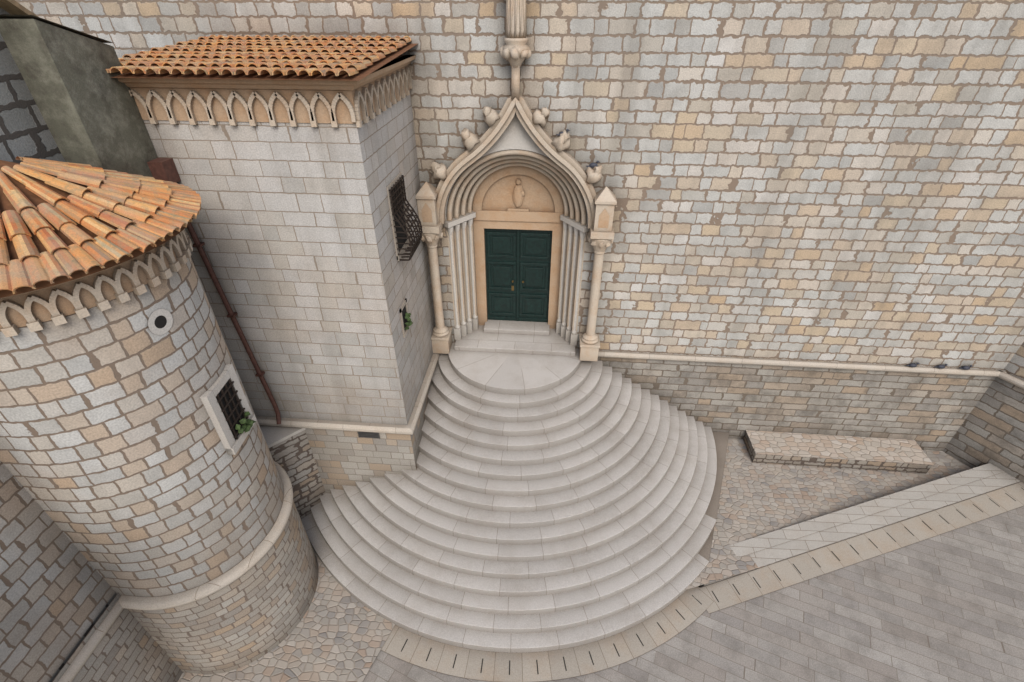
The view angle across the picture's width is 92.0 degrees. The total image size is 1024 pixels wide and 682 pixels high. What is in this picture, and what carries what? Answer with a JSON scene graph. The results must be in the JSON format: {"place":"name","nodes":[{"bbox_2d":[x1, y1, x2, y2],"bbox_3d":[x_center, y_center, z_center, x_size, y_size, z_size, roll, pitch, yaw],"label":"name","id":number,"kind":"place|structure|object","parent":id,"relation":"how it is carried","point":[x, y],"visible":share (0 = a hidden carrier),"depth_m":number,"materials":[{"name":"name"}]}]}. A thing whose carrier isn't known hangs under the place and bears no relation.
{"place":"outdoors","nodes":[
{"label":"outdoors","id":0,"kind":"place"},
{"bbox_2d":[52,592,182,681],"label":"wall base","id":1,"kind":"object","parent":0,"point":[128,648],"depth_m":9.74,"materials":[{"name":"grey stone"}]},
{"bbox_2d":[0,460,114,681],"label":"chapel wall","id":2,"kind":"structure","parent":1,"relation":"on","point":[57,592],"depth_m":8.04,"materials":[{"name":"grey stone"}]},
{"bbox_2d":[305,380,431,493],"bbox_3d":[-4.808,3.510,16.251,4.620,5.860,3.790,3,35,4],"label":"tower base","id":3,"kind":"object","parent":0,"point":[347,458],"visible":0.14,"depth_m":13.63,"materials":[{"name":"beige stone"}]},
{"bbox_2d":[357,431,379,438],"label":"tower vent louvres","id":4,"kind":"object","parent":3,"relation":"attached to","point":[368,434],"visible":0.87,"depth_m":13.07,"materials":[{"name":"grey metal"}]},
{"bbox_2d":[391,184,406,251],"bbox_3d":[-2.608,-2.835,11.287,0.054,1.450,0.850,3,35,4],"label":"window","id":5,"kind":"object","parent":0,"point":[399,229],"visible":0.29,"depth_m":11.39,"materials":[{"name":"black glass"}]},
{"bbox_2d":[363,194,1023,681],"bbox_3d":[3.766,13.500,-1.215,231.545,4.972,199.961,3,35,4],"label":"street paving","id":6,"kind":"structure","parent":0,"point":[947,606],"depth_m":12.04,"materials":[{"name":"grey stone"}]},
{"bbox_2d":[0,7,116,681],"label":"wall","id":7,"kind":"structure","parent":6,"relation":"on","point":[25,131],"depth_m":7.44,"materials":[{"name":"grey stone"}]},
{"bbox_2d":[0,0,37,16],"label":"chapel verge cap","id":8,"kind":"object","parent":7,"relation":"on","point":[12,7],"depth_m":7.13,"materials":[{"name":"beige stone"}]},
{"bbox_2d":[0,15,157,176],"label":"wall","id":9,"kind":"structure","parent":7,"relation":"attached to","point":[88,108],"depth_m":7.84,"materials":[{"name":"grey paint"}]},
{"bbox_2d":[0,257,283,596],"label":"apse wall","id":10,"kind":"structure","parent":6,"relation":"on","point":[130,474],"depth_m":7.93,"materials":[{"name":"beige stone"}]},
{"bbox_2d":[0,262,123,298],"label":"apse cornice","id":11,"kind":"structure","parent":10,"relation":"attached to","point":[61,283],"depth_m":6.19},
{"bbox_2d":[0,243,180,330],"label":"apse frieze band","id":12,"kind":"object","parent":10,"relation":"attached to","point":[64,305],"visible":0.3,"depth_m":6.44,"materials":[{"name":"beige stone"}]},
{"bbox_2d":[0,229,192,336],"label":"arched frieze","id":13,"kind":"object","parent":10,"relation":"attached to","point":[181,240],"visible":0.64,"depth_m":6.63,"materials":[{"name":"beige stone"}]},
{"bbox_2d":[0,160,192,297],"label":"roof underside","id":14,"kind":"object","parent":10,"relation":"on","point":[32,197],"depth_m":6.36,"materials":[{"name":"brown ceramic"}]},
{"bbox_2d":[0,156,200,293],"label":"apse roof tiles","id":15,"kind":"object","parent":14,"relation":"on","point":[168,207],"visible":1,"depth_m":6.49,"materials":[{"name":"orange ceramic"}]},
{"bbox_2d":[148,309,172,334],"bbox_3d":[-5.284,-0.286,7.441,0.083,0.400,0.391,3,35,4],"label":"window frame","id":16,"kind":"object","parent":10,"relation":"attached to","point":[153,328],"depth_m":7.44,"materials":[{"name":"grey stone"}]},
{"bbox_2d":[58,461,292,681],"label":"ledge molding","id":17,"kind":"structure","parent":10,"relation":"attached to","point":[248,562],"depth_m":9.63,"materials":[{"name":"beige stone"}]},
{"bbox_2d":[200,364,256,454],"bbox_3d":[-5.213,1.270,9.140,0.242,1.420,0.910,3,35,4],"label":"window frame","id":18,"kind":"object","parent":10,"relation":"attached to","point":[231,445],"visible":0.8,"depth_m":8.94,"materials":[{"name":"beige stone"}]},
{"bbox_2d":[217,379,248,439],"bbox_3d":[-5.144,1.270,9.140,0.075,1.100,0.560,3,35,4],"label":"apse window grille","id":19,"kind":"object","parent":18,"relation":"attached to","point":[229,407],"visible":0.91,"depth_m":9.08,"materials":[{"name":"black metal"}]},
{"bbox_2d":[235,411,255,432],"bbox_3d":[-5.085,1.580,9.438,0.168,0.352,0.471,3,35,4],"label":"potted plant","id":20,"kind":"object","parent":19,"relation":"attached to","point":[247,425],"visible":1,"depth_m":9.42,"materials":[{"name":"green plant"}]},
{"bbox_2d":[216,381,243,438],"bbox_3d":[-5.213,1.269,9.140,0.099,1.100,0.563,3,35,4],"label":"apse window","id":21,"kind":"structure","parent":10,"relation":"in","point":[230,404],"depth_m":9.11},
{"bbox_2d":[128,501,317,673],"bbox_3d":[-6.325,6.280,12.620,2.360,5.500,3.740,3,35,4],"label":"tower base","id":22,"kind":"object","parent":6,"relation":"on","point":[259,609],"visible":0.68,"depth_m":10.96,"materials":[{"name":"beige stone"}]},
{"bbox_2d":[178,545,394,681],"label":"cobble","id":23,"kind":"object","parent":6,"relation":"on","point":[339,633],"depth_m":11.84,"materials":[{"name":"grey stone"}]},
{"bbox_2d":[143,91,434,424],"bbox_3d":[-4.835,-2.180,12.295,4.560,8.000,3.730,3,35,4],"label":"tower shaft","id":24,"kind":"object","parent":6,"relation":"on","point":[317,280],"visible":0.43,"depth_m":10.54,"materials":[{"name":"grey stone"}]},
{"bbox_2d":[147,158,180,182],"bbox_3d":[-6.599,-3.181,9.283,0.440,0.420,0.310,3,35,4],"label":"tower rain hopper","id":25,"kind":"object","parent":24,"relation":"attached to","point":[164,169],"visible":0.57,"depth_m":9.18,"materials":[{"name":"brown metal"}]},
{"bbox_2d":[187,223,280,424],"bbox_3d":[-6.312,-0.473,11.150,0.687,6.278,0.340,3,35,4],"label":"drainpipe","id":26,"kind":"object","parent":24,"relation":"attached to","point":[198,244],"visible":0.77,"depth_m":11.16,"materials":[{"name":"brown metal"}]},
{"bbox_2d":[117,55,415,90],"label":"tower cornice","id":27,"kind":"structure","parent":24,"relation":"on","point":[397,63],"depth_m":8.35,"materials":[{"name":"beige stone"}]},
{"bbox_2d":[110,44,416,80],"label":"tower roof deck","id":28,"kind":"structure","parent":27,"relation":"on","point":[370,69],"depth_m":8.29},
{"bbox_2d":[106,35,411,75],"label":"tower roof tiles","id":29,"kind":"object","parent":28,"relation":"on","point":[258,54],"visible":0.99,"depth_m":9.08,"materials":[{"name":"orange ceramic"}]},
{"bbox_2d":[130,65,410,123],"bbox_3d":[-4.828,-5.187,10.173,4.575,0.520,3.745,3,35,4],"label":"tower frieze band","id":30,"kind":"object","parent":24,"relation":"attached to","point":[301,113],"visible":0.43,"depth_m":8.63,"materials":[{"name":"beige stone"}]},
{"bbox_2d":[129,67,412,126],"bbox_3d":[-4.775,-5.127,10.152,4.590,0.547,3.780,3,35,4],"label":"arched frieze","id":31,"kind":"object","parent":30,"relation":"attached to","point":[387,85],"visible":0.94,"depth_m":8.64,"materials":[{"name":"beige stone"}]},
{"bbox_2d":[256,353,439,434],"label":"ledge molding","id":32,"kind":"structure","parent":24,"relation":"attached to","point":[409,429],"depth_m":12.97,"materials":[{"name":"beige stone"}]},
{"bbox_2d":[386,172,410,260],"bbox_3d":[-2.570,-2.833,11.285,0.070,1.690,1.090,3,35,4],"label":"tower window frame","id":33,"kind":"object","parent":24,"relation":"in","point":[389,186],"visible":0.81,"depth_m":11.04,"materials":[{"name":"grey stone"}]},
{"bbox_2d":[389,175,422,260],"bbox_3d":[-2.395,-2.796,11.293,0.383,1.648,1.038,3,35,4],"label":"window grille","id":34,"kind":"object","parent":33,"relation":"attached to","point":[413,245],"visible":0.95,"depth_m":11.20,"materials":[{"name":"black metal"}]},
{"bbox_2d":[399,298,409,337],"bbox_3d":[-2.617,-0.564,12.117,0.040,0.780,0.560,3,35,4],"label":"small window frame","id":35,"kind":"object","parent":24,"relation":"attached to","point":[401,316],"visible":0.76,"depth_m":11.99,"materials":[{"name":"beige stone"}]},
{"bbox_2d":[402,306,407,329],"bbox_3d":[-2.660,-0.574,12.114,0.054,0.600,0.400,3,35,4],"label":"small window opening","id":36,"kind":"object","parent":24,"relation":"in","point":[403,315],"visible":0.5,"depth_m":12.11,"materials":[{"name":"black"}]},
{"bbox_2d":[404,312,412,329],"bbox_3d":[-2.542,-0.506,12.151,0.177,0.407,0.383,3,35,4],"label":"plant","id":37,"kind":"object","parent":24,"relation":"attached to","point":[409,322],"visible":1,"depth_m":12.11,"materials":[{"name":"green plant"}]},
{"bbox_2d":[269,430,325,518],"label":"low stone wall","id":38,"kind":"structure","parent":6,"relation":"on","point":[293,457],"depth_m":13.72,"materials":[{"name":"grey stone"}]},
{"bbox_2d":[259,425,305,447],"bbox_3d":[-6.510,2.537,12.842,2.000,0.090,0.980,3,35,4],"label":"wall cap","id":39,"kind":"object","parent":38,"relation":"on","point":[273,435],"visible":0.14,"depth_m":12.96,"materials":[{"name":"grey stone"}]},
{"bbox_2d":[301,342,728,652],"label":"portal stairs","id":40,"kind":"structure","parent":6,"relation":"on","point":[536,503],"depth_m":13.26,"materials":[{"name":"grey stone"}]},
{"bbox_2d":[454,320,574,355],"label":"entrance steps","id":41,"kind":"structure","parent":40,"relation":"on","point":[520,337],"depth_m":15.67,"materials":[{"name":"grey stone"}]},
{"bbox_2d":[415,182,616,360],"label":"columns","id":42,"kind":"structure","parent":40,"relation":"on","point":[600,240],"depth_m":13.55,"materials":[{"name":"beige stone"}]},
{"bbox_2d":[422,203,608,227],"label":"pinnacle panels","id":43,"kind":"object","parent":42,"relation":"attached to","point":[603,221],"visible":1,"depth_m":12.66,"materials":[{"name":"beige stone"}]},
{"bbox_2d":[15,0,1023,369],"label":"church wall","id":44,"kind":"structure","parent":6,"relation":"on","point":[823,180],"depth_m":11.72,"materials":[{"name":"beige stone"}]},
{"bbox_2d":[436,95,596,228],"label":"ogee arch molding","id":45,"kind":"structure","parent":44,"relation":"attached to","point":[567,162],"depth_m":12.06,"materials":[{"name":"beige stone"}]},
{"bbox_2d":[431,37,601,183],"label":"carved stone ornaments","id":46,"kind":"object","parent":45,"relation":"on","point":[515,52],"visible":1,"depth_m":11.56},
{"bbox_2d":[505,0,526,37],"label":"portal statue","id":47,"kind":"object","parent":46,"relation":"on","point":[516,22],"visible":1,"depth_m":10.42,"materials":[{"name":"beige stone"}]},
{"bbox_2d":[556,129,598,167],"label":"pigeons","id":48,"kind":"object","parent":46,"relation":"on","point":[592,165],"visible":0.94,"depth_m":12.07,"materials":[{"name":"grey"}]},
{"bbox_2d":[446,210,586,347],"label":"jamb recesses","id":49,"kind":"object","parent":44,"relation":"in","point":[474,273],"visible":0.36,"depth_m":14.64,"materials":[{"name":"beige stone"}]},
{"bbox_2d":[443,211,588,345],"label":"door jamb columns","id":50,"kind":"structure","parent":49,"relation":"attached to","point":[563,329],"depth_m":14.61,"materials":[{"name":"beige stone"}]},
{"bbox_2d":[446,149,586,224],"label":"portal archivolts","id":51,"kind":"object","parent":50,"relation":"on","point":[471,178],"visible":0.94,"depth_m":13.02,"materials":[{"name":"beige stone"}]},
{"bbox_2d":[445,112,587,224],"bbox_3d":[0.102,-4.453,12.442,4.160,3.090,0.001,3,35,4],"label":"portal spandrel","id":52,"kind":"object","parent":44,"relation":"attached to","point":[515,135],"visible":0.36,"depth_m":12.14,"materials":[{"name":"grey stone"}]},
{"bbox_2d":[472,166,563,328],"bbox_3d":[0.188,-2.637,14.972,2.680,5.390,0.400,3,35,4],"label":"door frame","id":53,"kind":"object","parent":44,"relation":"in","point":[483,219],"visible":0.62,"depth_m":14.27,"materials":[{"name":"beige stone"}]},
{"bbox_2d":[485,228,551,321],"bbox_3d":[0.189,-2.010,15.433,2.000,3.246,0.125,3,35,4],"label":"portal door","id":54,"kind":"structure","parent":53,"relation":"in","point":[517,256],"depth_m":15.32,"materials":[{"name":"green wood"}]},
{"bbox_2d":[482,174,554,211],"bbox_3d":[0.178,-4.140,13.772,2.100,1.050,0.144,3,35,4],"label":"tympanum","id":55,"kind":"object","parent":53,"relation":"in","point":[519,192],"visible":1,"depth_m":13.84,"materials":[{"name":"beige stone"}]},
{"bbox_2d":[598,351,1006,376],"bbox_3d":[6.143,0.582,15.322,17.190,0.200,0.120,3,35,4],"label":"wall ledge","id":56,"kind":"object","parent":44,"relation":"attached to","point":[809,364],"visible":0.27,"depth_m":15.09,"materials":[{"name":"beige stone"}]},
{"bbox_2d":[906,362,972,369],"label":"pigeons","id":57,"kind":"object","parent":56,"relation":"on","point":[939,366],"visible":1,"depth_m":14.72,"materials":[{"name":"grey"}]},
{"bbox_2d":[381,482,1023,681],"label":"drain border","id":58,"kind":"object","parent":6,"relation":"on","point":[671,621],"visible":0.62,"depth_m":12.55,"materials":[{"name":"stone"}]},
{"bbox_2d":[401,488,1023,674],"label":"drain slots","id":59,"kind":"object","parent":58,"relation":"in","point":[696,599],"visible":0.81,"depth_m":12.51,"materials":[{"name":"black"}]},
{"bbox_2d":[685,438,971,589],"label":"court cobbles","id":60,"kind":"object","parent":6,"relation":"on","point":[757,499],"visible":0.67,"depth_m":15.35,"materials":[{"name":"grey stone"}]},
{"bbox_2d":[597,357,995,450],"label":"lower wall","id":61,"kind":"structure","parent":60,"relation":"on","point":[927,411],"depth_m":15.95,"materials":[{"name":"beige stone"}]},
{"bbox_2d":[743,432,931,473],"bbox_3d":[10.698,3.756,16.513,5.450,0.660,1.050,3,35,4],"label":"court bench","id":62,"kind":"object","parent":60,"relation":"on","point":[840,463],"visible":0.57,"depth_m":16.05,"materials":[{"name":"stone"}]},
{"bbox_2d":[746,430,933,464],"bbox_3d":[10.697,3.488,16.312,5.490,0.001,1.070,3,35,4],"label":"bench top","id":63,"kind":"object","parent":62,"relation":"attached to","point":[841,447],"visible":1,"depth_m":16.29,"materials":[{"name":"beige stone"}]},
{"bbox_2d":[698,463,1019,586],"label":"ramp","id":64,"kind":"structure","parent":6,"relation":"on","point":[805,536],"depth_m":14.43,"materials":[{"name":"stone"}]},
{"bbox_2d":[943,377,1023,482],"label":"plinth wall","id":65,"kind":"structure","parent":6,"relation":"on","point":[990,430],"depth_m":15.28,"materials":[{"name":"beige stone"}]},
{"bbox_2d":[998,370,1023,388],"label":"wall ledge","id":66,"kind":"object","parent":65,"relation":"on","point":[1011,379],"depth_m":14.49,"materials":[{"name":"beige stone"}]},
{"bbox_2d":[1003,342,1023,380],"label":"wall","id":67,"kind":"structure","parent":65,"relation":"on","point":[1014,367],"depth_m":14.40,"materials":[{"name":"beige stone"}]}
]}

